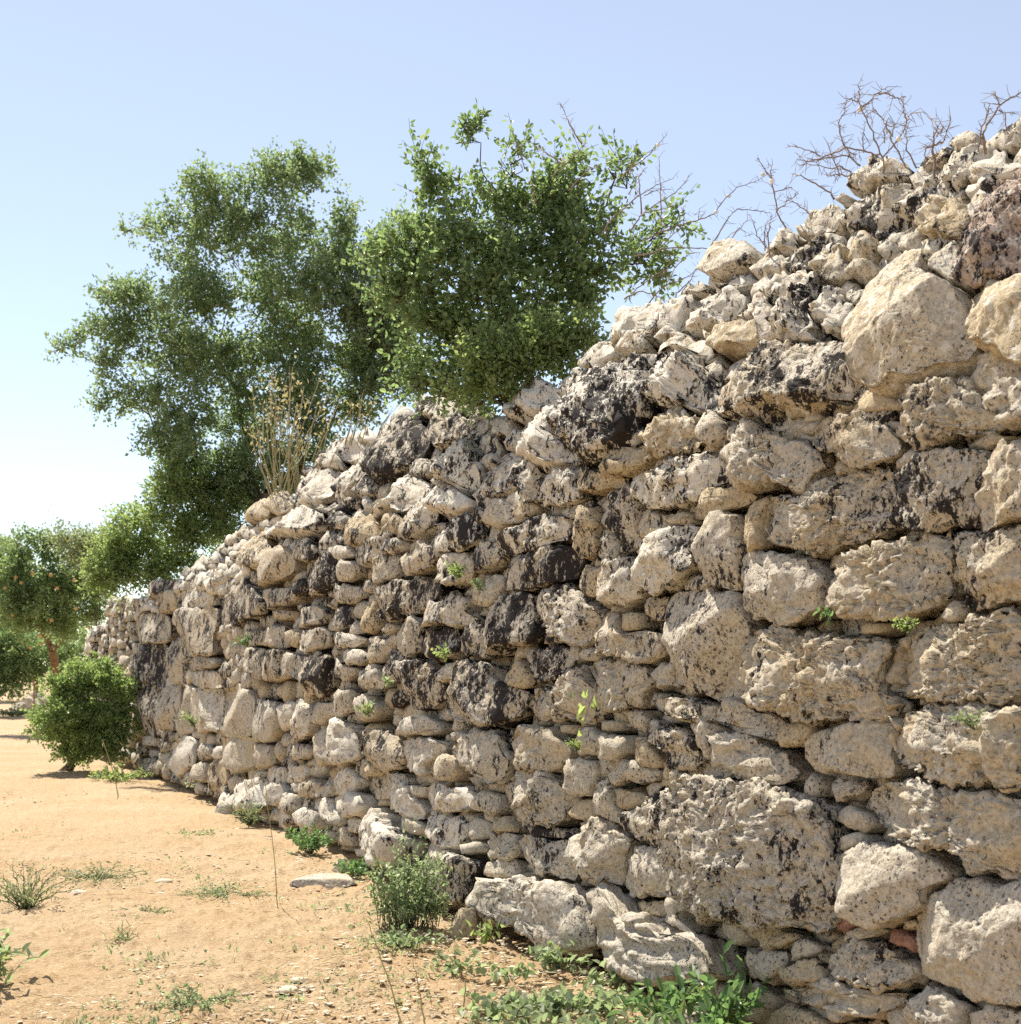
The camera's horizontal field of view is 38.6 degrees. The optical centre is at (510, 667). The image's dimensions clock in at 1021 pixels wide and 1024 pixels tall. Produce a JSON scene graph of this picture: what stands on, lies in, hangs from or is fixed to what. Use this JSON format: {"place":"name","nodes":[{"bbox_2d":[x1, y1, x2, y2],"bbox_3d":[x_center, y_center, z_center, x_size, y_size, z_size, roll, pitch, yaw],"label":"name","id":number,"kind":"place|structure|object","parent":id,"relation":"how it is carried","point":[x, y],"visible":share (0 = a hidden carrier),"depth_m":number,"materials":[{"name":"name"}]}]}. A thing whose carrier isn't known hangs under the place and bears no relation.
{"place":"outdoors","nodes":[
{"label":"outdoors","id":0,"kind":"place"},
{"bbox_2d":[0,672,747,1023],"bbox_3d":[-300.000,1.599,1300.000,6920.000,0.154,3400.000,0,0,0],"label":"ground","id":1,"kind":"structure","parent":0,"point":[100,820],"depth_m":9.13,"materials":[{"name":"beige sand"}]},
{"bbox_2d":[0,706,33,716],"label":"scrub patch","id":2,"kind":"object","parent":1,"relation":"on","point":[7,712],"visible":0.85,"depth_m":47.25,"materials":[{"name":"green plant"}]},
{"bbox_2d":[10,702,27,713],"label":"rock","id":3,"kind":"object","parent":1,"relation":"on","point":[23,705],"visible":0.4,"depth_m":50.06,"materials":[{"name":"stone"}]},
{"bbox_2d":[0,928,49,983],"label":"prickly weed","id":4,"kind":"object","parent":1,"relation":"on","point":[5,951],"visible":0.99,"depth_m":7.32,"materials":[{"name":"green plant"}]},
{"bbox_2d":[21,696,39,708],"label":"rock","id":5,"kind":"object","parent":1,"relation":"on","point":[28,701],"visible":0.3,"depth_m":54.06,"materials":[{"name":"stone"}]},
{"bbox_2d":[18,690,49,700],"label":"scrub patch","id":6,"kind":"object","parent":1,"relation":"on","point":[39,692],"visible":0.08,"depth_m":64.19,"materials":[{"name":"green plant"}]},
{"bbox_2d":[33,678,34,709],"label":"stake","id":7,"kind":"object","parent":1,"relation":"on","point":[34,692],"visible":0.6,"depth_m":46.53,"materials":[{"name":"brown wood"}]},
{"bbox_2d":[28,691,47,704],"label":"rock","id":8,"kind":"object","parent":1,"relation":"on","point":[42,698],"visible":0.27,"depth_m":59.82,"materials":[{"name":"stone"}]},
{"bbox_2d":[0,858,89,909],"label":"wiry weed","id":9,"kind":"object","parent":1,"relation":"on","point":[25,903],"visible":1,"depth_m":9.66,"materials":[{"name":"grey plant"}]},
{"bbox_2d":[0,608,90,706],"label":"background tree","id":10,"kind":"object","parent":1,"relation":"on","point":[14,662],"visible":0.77,"depth_m":47.66,"materials":[{"name":"green plant"}]},
{"bbox_2d":[0,530,108,689],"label":"background tree","id":11,"kind":"object","parent":1,"relation":"on","point":[9,535],"visible":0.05,"depth_m":69.70,"materials":[{"name":"green plant"}]},
{"bbox_2d":[0,519,132,709],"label":"fruit tree","id":12,"kind":"object","parent":1,"relation":"on","point":[20,596],"visible":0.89,"depth_m":35.48,"materials":[{"name":"green plant"}]},
{"bbox_2d":[70,890,84,894],"bbox_3d":[-3.060,1.594,10.345,0.131,0.031,0.135,0,0,0],"label":"field stone","id":13,"kind":"object","parent":1,"relation":"on","point":[76,893],"visible":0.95,"depth_m":10.30,"materials":[{"name":"beige stone"}]},
{"bbox_2d":[32,504,124,626],"bbox_3d":[-9.861,-1.640,33.985,2.540,4.262,1.774,0,0,0],"label":"lanky shrub","id":14,"kind":"object","parent":1,"relation":"on","point":[64,542],"visible":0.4,"depth_m":33.76,"materials":[{"name":"green plant"}]},
{"bbox_2d":[18,648,143,771],"bbox_3d":[-6.455,0.763,22.324,1.940,2.152,1.772,0,0,0],"label":"round bush","id":15,"kind":"object","parent":1,"relation":"on","point":[76,720],"visible":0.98,"depth_m":22.04,"materials":[{"name":"green plant"}]},
{"bbox_2d":[40,865,149,884],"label":"wiry weed","id":16,"kind":"object","parent":1,"relation":"on","point":[100,877],"visible":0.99,"depth_m":10.99,"materials":[{"name":"green plant"}]},
{"bbox_2d":[101,740,118,795],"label":"grass stalk","id":17,"kind":"object","parent":1,"relation":"on","point":[111,767],"depth_m":17.80,"materials":[{"name":"beige plant"}]},
{"bbox_2d":[85,762,152,781],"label":"leafy weed","id":18,"kind":"object","parent":1,"relation":"on","point":[107,774],"visible":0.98,"depth_m":20.13,"materials":[{"name":"green plant"}]},
{"bbox_2d":[103,920,138,941],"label":"grass tuft","id":19,"kind":"object","parent":1,"relation":"on","point":[122,937],"visible":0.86,"depth_m":8.45,"materials":[{"name":"green plant"}]},
{"bbox_2d":[111,903,173,918],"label":"creeping weed","id":20,"kind":"object","parent":1,"relation":"on","point":[151,910],"visible":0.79,"depth_m":9.42,"materials":[{"name":"green plant"}]},
{"bbox_2d":[155,878,172,882],"bbox_3d":[-2.592,1.594,10.909,0.127,0.026,0.123,0,0,0],"label":"field stone","id":21,"kind":"object","parent":1,"relation":"on","point":[164,880],"visible":1,"depth_m":10.87,"materials":[{"name":"beige stone"}]},
{"bbox_2d":[184,777,197,787],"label":"leafy weed","id":22,"kind":"object","parent":1,"relation":"on","point":[192,785],"visible":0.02,"depth_m":18.26,"materials":[{"name":"green plant"}]},
{"bbox_2d":[139,986,250,1013],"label":"creeping weed","id":23,"kind":"object","parent":1,"relation":"on","point":[192,997],"visible":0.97,"depth_m":6.87,"materials":[{"name":"green plant"}]},
{"bbox_2d":[166,827,231,837],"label":"creeping weed","id":24,"kind":"object","parent":1,"relation":"on","point":[203,833],"visible":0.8,"depth_m":13.74,"materials":[{"name":"green plant"}]},
{"bbox_2d":[175,882,275,899],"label":"creeping weed","id":25,"kind":"object","parent":1,"relation":"on","point":[215,892],"visible":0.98,"depth_m":10.18,"materials":[{"name":"green plant"}]},
{"bbox_2d":[214,801,237,815],"bbox_3d":[-3.115,1.543,15.950,0.273,0.164,0.277,0,0,0],"label":"loose stone","id":26,"kind":"object","parent":1,"relation":"on","point":[221,805],"visible":0.7,"depth_m":15.85,"materials":[{"name":"stone"}]},
{"bbox_2d":[229,709,260,818],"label":"oat grass","id":27,"kind":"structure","parent":1,"relation":"on","point":[246,759],"depth_m":15.20,"materials":[{"name":"beige plant"}]},
{"bbox_2d":[222,791,270,828],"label":"grass tuft","id":28,"kind":"object","parent":1,"relation":"on","point":[249,815],"visible":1,"depth_m":14.78,"materials":[{"name":"green plant"}]},
{"bbox_2d":[262,765,277,907],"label":"grass stalk","id":29,"kind":"object","parent":1,"relation":"on","point":[272,844],"depth_m":9.67,"materials":[{"name":"plant"}]},
{"bbox_2d":[274,985,298,993],"bbox_3d":[-1.116,1.600,7.227,0.126,0.034,0.112,0,0,-41],"label":"field stone","id":30,"kind":"object","parent":1,"relation":"on","point":[283,990],"visible":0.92,"depth_m":7.20,"materials":[{"name":"beige stone"}]},
{"bbox_2d":[290,977,308,982],"bbox_3d":[-1.081,1.595,7.463,0.096,0.024,0.085,0,0,0],"label":"field stone","id":31,"kind":"object","parent":1,"relation":"on","point":[303,979],"visible":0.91,"depth_m":7.45,"materials":[{"name":"beige stone"}]},
{"bbox_2d":[301,985,313,989],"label":"field stone","id":32,"kind":"object","parent":1,"relation":"on","point":[308,986],"visible":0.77,"depth_m":7.27,"materials":[{"name":"beige stone"}]},
{"bbox_2d":[284,817,338,853],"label":"leafy weed","id":33,"kind":"object","parent":1,"relation":"on","point":[300,840],"visible":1,"depth_m":12.49,"materials":[{"name":"green plant"}]},
{"bbox_2d":[289,873,355,888],"bbox_3d":[-1.391,1.597,10.920,0.507,0.083,0.412,0,0,0],"label":"loose slab","id":34,"kind":"object","parent":1,"relation":"on","point":[326,880],"depth_m":10.78,"materials":[{"name":"stone"}]},
{"bbox_2d":[2,791,648,1023],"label":"weeds","id":35,"kind":"object","parent":1,"relation":"on","point":[85,1016],"visible":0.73,"depth_m":7.70,"materials":[{"name":"green plant"}]},
{"bbox_2d":[0,770,657,1023],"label":"straw","id":36,"kind":"object","parent":1,"relation":"on","point":[359,1022],"visible":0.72,"depth_m":7.32,"materials":[{"name":"beige plant"}]},
{"bbox_2d":[1,776,657,1023],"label":"pebbles","id":37,"kind":"object","parent":1,"relation":"on","point":[383,981],"visible":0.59,"depth_m":7.45,"materials":[{"name":"beige stone"}]},
{"bbox_2d":[3,790,660,1023],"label":"soil clods","id":38,"kind":"object","parent":1,"relation":"on","point":[366,996],"visible":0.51,"depth_m":7.30,"materials":[{"name":"brown soil"}]},
{"bbox_2d":[332,858,348,872],"bbox_3d":[-1.335,1.561,11.516,0.144,0.106,0.120,0,0,26],"label":"loose stone","id":39,"kind":"object","parent":1,"relation":"on","point":[335,868],"visible":0.4,"depth_m":11.47,"materials":[{"name":"stone"}]},
{"bbox_2d":[330,857,374,876],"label":"leafy weed","id":40,"kind":"object","parent":1,"relation":"on","point":[357,867],"visible":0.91,"depth_m":11.15,"materials":[{"name":"green plant"}]},
{"bbox_2d":[354,911,401,1023],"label":"grass stalk","id":41,"kind":"object","parent":1,"relation":"on","point":[385,971],"depth_m":6.54,"materials":[{"name":"brown plant"}]},
{"bbox_2d":[358,924,451,948],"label":"leafy weed","id":42,"kind":"object","parent":1,"relation":"on","point":[398,939],"visible":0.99,"depth_m":8.32,"materials":[{"name":"green plant"}]},
{"bbox_2d":[363,819,453,931],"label":"leafy weed","id":43,"kind":"object","parent":1,"relation":"on","point":[416,906],"visible":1,"depth_m":8.92,"materials":[{"name":"green plant"}]},
{"bbox_2d":[413,962,424,1023],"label":"grass stalk","id":44,"kind":"object","parent":1,"relation":"on","point":[420,995],"depth_m":6.54,"materials":[{"name":"plant"}]},
{"bbox_2d":[424,947,481,975],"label":"leafy weed","id":45,"kind":"object","parent":1,"relation":"on","point":[450,968],"visible":0.98,"depth_m":7.63,"materials":[{"name":"green plant"}]},
{"bbox_2d":[448,908,476,938],"bbox_3d":[-0.288,1.538,8.807,0.175,0.177,0.166,0,0,0],"label":"loose stone","id":46,"kind":"object","parent":1,"relation":"on","point":[459,922],"visible":0.95,"depth_m":8.75,"materials":[{"name":"stone"}]},
{"bbox_2d":[462,970,466,1010],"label":"grass stalk","id":47,"kind":"object","parent":1,"relation":"on","point":[465,991],"depth_m":6.63,"materials":[{"name":"beige plant"}]},
{"bbox_2d":[465,919,505,944],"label":"leafy weed","id":48,"kind":"object","parent":1,"relation":"on","point":[487,928],"visible":1,"depth_m":8.48,"materials":[{"name":"green plant"}]},
{"bbox_2d":[479,961,538,984],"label":"leafy weed","id":49,"kind":"object","parent":1,"relation":"on","point":[516,971],"visible":1,"depth_m":7.40,"materials":[{"name":"green plant"}]},
{"bbox_2d":[457,987,571,1023],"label":"leafy weed","id":50,"kind":"object","parent":1,"relation":"on","point":[475,999],"visible":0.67,"depth_m":6.62,"materials":[{"name":"green plant"}]},
{"bbox_2d":[443,998,615,1023],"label":"leafy weed","id":51,"kind":"object","parent":1,"relation":"on","point":[534,1016],"visible":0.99,"depth_m":6.20,"materials":[{"name":"green plant"}]},
{"bbox_2d":[534,940,558,966],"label":"leafy weed","id":52,"kind":"object","parent":1,"relation":"on","point":[549,943],"visible":0.34,"depth_m":7.86,"materials":[{"name":"green plant"}]},
{"bbox_2d":[84,114,1020,1023],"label":"dry stone wall","id":53,"kind":"structure","parent":1,"relation":"on","point":[692,510],"depth_m":7.11,"materials":[{"name":"stone"}]},
{"bbox_2d":[74,457,256,612],"bbox_3d":[-5.579,-1.947,23.957,3.174,2.975,1.685,0,0,0],"label":"yellow green shrub","id":54,"kind":"object","parent":53,"relation":"on","point":[122,562],"visible":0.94,"depth_m":23.79,"materials":[{"name":"green plant"}]},
{"bbox_2d":[174,711,198,726],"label":"wall plant","id":55,"kind":"object","parent":53,"relation":"attached to","point":[191,719],"depth_m":17.89,"materials":[{"name":"green plant"}]},
{"bbox_2d":[232,631,250,647],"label":"wall plant","id":56,"kind":"object","parent":53,"relation":"attached to","point":[245,642],"depth_m":15.55,"materials":[{"name":"green plant"}]},
{"bbox_2d":[243,355,364,497],"bbox_3d":[-2.348,-2.717,16.636,1.382,1.650,1.040,0,0,0],"label":"dry stalk clump","id":57,"kind":"object","parent":53,"relation":"on","point":[275,451],"visible":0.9,"depth_m":16.57,"materials":[{"name":"beige plant"}]},
{"bbox_2d":[353,699,374,716],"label":"wall plant","id":58,"kind":"object","parent":53,"relation":"attached to","point":[366,710],"depth_m":11.51,"materials":[{"name":"green plant"}]},
{"bbox_2d":[344,390,398,444],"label":"dry stalk clump","id":59,"kind":"object","parent":53,"relation":"on","point":[372,421],"visible":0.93,"depth_m":13.60,"materials":[{"name":"beige plant"}]},
{"bbox_2d":[381,673,392,686],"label":"wall plant","id":60,"kind":"object","parent":53,"relation":"attached to","point":[388,681],"depth_m":11.10,"materials":[{"name":"green plant"}]},
{"bbox_2d":[431,642,449,661],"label":"wall plant","id":61,"kind":"object","parent":53,"relation":"attached to","point":[445,652],"depth_m":10.05,"materials":[{"name":"green plant"}]},
{"bbox_2d":[445,561,466,578],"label":"wall plant","id":62,"kind":"object","parent":53,"relation":"attached to","point":[455,569],"depth_m":9.88,"materials":[{"name":"green plant"}]},
{"bbox_2d":[467,575,487,590],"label":"wall plant","id":63,"kind":"object","parent":53,"relation":"attached to","point":[478,584],"depth_m":9.47,"materials":[{"name":"green plant"}]},
{"bbox_2d":[451,98,513,227],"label":"sprig shrub","id":64,"kind":"object","parent":53,"relation":"on","point":[470,126],"visible":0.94,"depth_m":11.15,"materials":[{"name":"green plant"}]},
{"bbox_2d":[427,299,610,427],"bbox_3d":[0.084,-1.847,10.285,1.355,1.504,0.669,0,0,0],"label":"fresh shrub","id":65,"kind":"object","parent":53,"relation":"on","point":[543,345],"visible":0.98,"depth_m":10.20,"materials":[{"name":"green plant"}]},
{"bbox_2d":[340,113,710,425],"bbox_3d":[0.110,-2.746,11.115,2.831,3.016,1.266,0,0,0],"label":"leafy shrub","id":66,"kind":"object","parent":53,"relation":"on","point":[499,251],"visible":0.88,"depth_m":11.04,"materials":[{"name":"green plant"}]},
{"bbox_2d":[565,738,581,751],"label":"wall plant","id":67,"kind":"object","parent":53,"relation":"attached to","point":[575,746],"depth_m":8.06,"materials":[{"name":"green plant"}]},
{"bbox_2d":[569,664,612,747],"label":"hanging vine","id":68,"kind":"object","parent":53,"relation":"hanging from","point":[581,710],"visible":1,"depth_m":7.91,"materials":[{"name":"green plant"}]},
{"bbox_2d":[512,102,769,302],"bbox_3d":[0.882,-2.990,9.618,1.806,1.361,0.678,0,0,0],"label":"bare shrub","id":69,"kind":"object","parent":53,"relation":"on","point":[659,249],"visible":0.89,"depth_m":9.60,"materials":[{"name":"brown plant"}]},
{"bbox_2d":[753,160,836,259],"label":"bare shrub","id":70,"kind":"object","parent":53,"relation":"on","point":[777,208],"visible":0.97,"depth_m":7.66,"materials":[{"name":"brown plant"}]},
{"bbox_2d":[813,606,832,625],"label":"wall plant","id":71,"kind":"object","parent":53,"relation":"attached to","point":[826,613],"depth_m":5.99,"materials":[{"name":"green plant"}]},
{"bbox_2d":[786,75,924,187],"bbox_3d":[1.576,-2.425,6.605,0.519,0.630,0.899,0,0,33],"label":"bare shrub","id":72,"kind":"object","parent":53,"relation":"on","point":[846,148],"visible":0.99,"depth_m":6.49,"materials":[{"name":"brown plant"}]},
{"bbox_2d":[888,615,919,632],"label":"wall plant","id":73,"kind":"object","parent":53,"relation":"attached to","point":[903,627],"depth_m":5.52,"materials":[{"name":"green plant"}]},
{"bbox_2d":[917,108,959,178],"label":"bare shrub","id":74,"kind":"object","parent":53,"relation":"on","point":[933,156],"visible":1,"depth_m":5.94,"materials":[{"name":"brown plant"}]},
{"bbox_2d":[948,708,985,731],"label":"wall plant","id":75,"kind":"object","parent":53,"relation":"attached to","point":[963,719],"depth_m":5.15,"materials":[{"name":"green plant"}]},
{"bbox_2d":[963,84,1020,154],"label":"bare shrub","id":76,"kind":"object","parent":53,"relation":"on","point":[982,138],"visible":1,"depth_m":5.88,"materials":[{"name":"brown plant"}]},
{"bbox_2d":[484,980,621,1018],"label":"leafy weed","id":77,"kind":"object","parent":1,"relation":"on","point":[568,995],"visible":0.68,"depth_m":6.67,"materials":[{"name":"green plant"}]},
{"bbox_2d":[528,939,600,971],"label":"leafy weed","id":78,"kind":"object","parent":1,"relation":"on","point":[550,955],"visible":0.99,"depth_m":7.74,"materials":[{"name":"green plant"}]},
{"bbox_2d":[571,959,625,989],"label":"leafy weed","id":79,"kind":"object","parent":1,"relation":"on","point":[592,977],"visible":0.76,"depth_m":7.31,"materials":[{"name":"green plant"}]},
{"bbox_2d":[549,985,652,1020],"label":"leafy weed","id":80,"kind":"object","parent":1,"relation":"on","point":[601,995],"visible":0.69,"depth_m":6.71,"materials":[{"name":"green plant"}]},
{"bbox_2d":[541,1003,661,1023],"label":"leafy weed","id":81,"kind":"object","parent":1,"relation":"on","point":[654,1019],"visible":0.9,"depth_m":6.26,"materials":[{"name":"green plant"}]},
{"bbox_2d":[606,964,713,1023],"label":"spear leaved weed","id":82,"kind":"object","parent":1,"relation":"on","point":[667,992],"visible":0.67,"depth_m":6.45,"materials":[{"name":"green plant"}]},
{"bbox_2d":[659,1010,701,1023],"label":"loose stone","id":83,"kind":"object","parent":1,"relation":"on","point":[693,1017],"visible":0.38,"depth_m":6.30,"materials":[{"name":"stone"}]},
{"bbox_2d":[664,994,752,1023],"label":"spear leaved weed","id":84,"kind":"object","parent":1,"relation":"on","point":[720,1014],"visible":0.94,"depth_m":6.17,"materials":[{"name":"green plant"}]},
{"bbox_2d":[695,980,733,1013],"bbox_3d":[0.997,1.533,6.807,0.276,0.177,0.241,0,0,0],"label":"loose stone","id":85,"kind":"object","parent":1,"relation":"on","point":[718,982],"visible":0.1,"depth_m":6.78,"materials":[{"name":"stone"}]},
{"bbox_2d":[670,939,770,1023],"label":"spear leaved weed","id":86,"kind":"object","parent":1,"relation":"on","point":[705,1002],"visible":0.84,"depth_m":6.27,"materials":[{"name":"green plant"}]},
{"bbox_2d":[0,0,1020,666],"label":"sky","id":87,"kind":"structure","parent":0,"point":[103,102],"materials":[{"name":"blue"}]},
{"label":"terrace","id":88,"kind":"structure","parent":0,"visible":0},
{"bbox_2d":[41,135,429,519],"bbox_3d":[-4.480,-4.869,24.026,6.599,7.737,2.900,0,0,0],"label":"broad tree","id":89,"kind":"object","parent":88,"relation":"on","point":[354,357],"visible":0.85,"depth_m":23.67,"materials":[{"name":"green plant"}]}
]}

